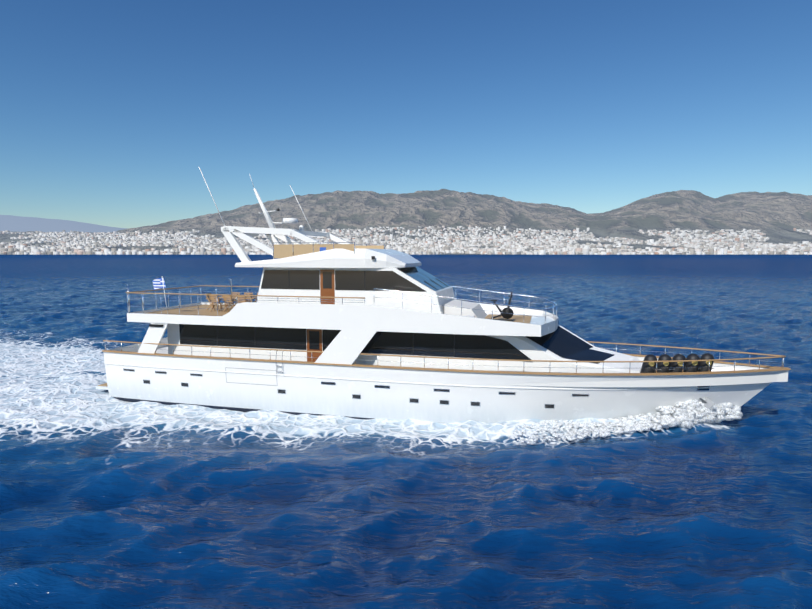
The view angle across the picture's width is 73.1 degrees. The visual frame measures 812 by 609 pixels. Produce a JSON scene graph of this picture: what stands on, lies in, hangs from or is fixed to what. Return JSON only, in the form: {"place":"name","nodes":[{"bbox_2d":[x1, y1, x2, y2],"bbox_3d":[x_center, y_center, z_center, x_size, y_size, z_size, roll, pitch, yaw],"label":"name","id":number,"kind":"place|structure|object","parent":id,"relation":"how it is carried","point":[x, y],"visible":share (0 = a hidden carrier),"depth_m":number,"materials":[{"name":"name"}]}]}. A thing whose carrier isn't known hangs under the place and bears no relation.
{"place":"outdoors","nodes":[
{"label":"outdoors","id":0,"kind":"place"},
{"bbox_2d":[0,215,128,232],"bbox_3d":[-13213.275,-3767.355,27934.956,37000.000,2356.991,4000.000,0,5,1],"label":"distant mountain","id":1,"kind":"structure","parent":0,"point":[10,223],"depth_m":27317.47,"materials":[{"name":"stone"}]},
{"bbox_2d":[0,255,811,608],"bbox_3d":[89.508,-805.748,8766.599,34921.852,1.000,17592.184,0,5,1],"label":"sea","id":2,"kind":"structure","parent":0,"point":[106,501],"depth_m":18.55,"materials":[{"name":"liquid"}]},
{"bbox_2d":[96,167,790,422],"bbox_3d":[0.211,-0.409,27.562,33.705,12.953,6.770,1,5,15],"label":"yacht","id":3,"kind":"object","parent":2,"relation":"on","point":[344,328],"visible":0.9,"depth_m":25.47,"materials":[{"name":"white plastic"}]},
{"bbox_2d":[152,278,165,289],"bbox_3d":[-12.941,-1.056,28.650,0.868,0.660,0.093,2,6,19],"label":"flag","id":4,"kind":"object","parent":3,"relation":"attached to","point":[158,283],"visible":0.98,"depth_m":28.63,"materials":[{"name":"fabric"}]},
{"bbox_2d":[205,292,257,311],"bbox_3d":[-9.700,-0.136,30.649,3.154,0.946,2.280,1,5,15],"label":"deck table and chairs","id":5,"kind":"object","parent":3,"relation":"on","point":[225,298],"visible":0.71,"depth_m":29.94,"materials":[{"name":"brown wood"}]},
{"bbox_2d":[490,292,513,321],"bbox_3d":[4.453,0.082,25.777,1.234,1.355,0.597,1,5,15],"label":"exercise bike","id":6,"kind":"object","parent":3,"relation":"on","point":[505,314],"visible":0.92,"depth_m":25.71,"materials":[{"name":"black metal"}]},
{"bbox_2d":[640,353,714,372],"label":"fenders","id":7,"kind":"object","parent":3,"relation":"on","point":[667,367],"visible":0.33,"depth_m":23.23,"materials":[{"name":"black rubber"}]},
{"bbox_2d":[508,398,742,444],"bbox_3d":[9.488,4.480,22.958,10.759,1.733,3.068,0,5,-2],"label":"bow spray","id":8,"kind":"object","parent":2,"relation":"on","point":[688,414],"visible":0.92,"depth_m":23.26,"materials":[{"name":"white liquid"}]},
{"bbox_2d":[0,189,811,254],"bbox_3d":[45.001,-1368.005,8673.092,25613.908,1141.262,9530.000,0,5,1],"label":"coast land","id":9,"kind":"structure","parent":0,"point":[776,217],"depth_m":7950.10,"materials":[{"name":"grey stone"}]},
{"bbox_2d":[0,225,811,254],"bbox_3d":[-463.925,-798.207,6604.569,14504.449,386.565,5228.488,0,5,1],"label":"city buildings","id":10,"kind":"structure","parent":9,"relation":"on","point":[82,243],"depth_m":5981.54,"materials":[{"name":"white concrete"}]},
{"bbox_2d":[0,0,811,227],"label":"sky","id":11,"kind":"structure","parent":0,"point":[111,111],"materials":[{"name":"blue"}]}
]}

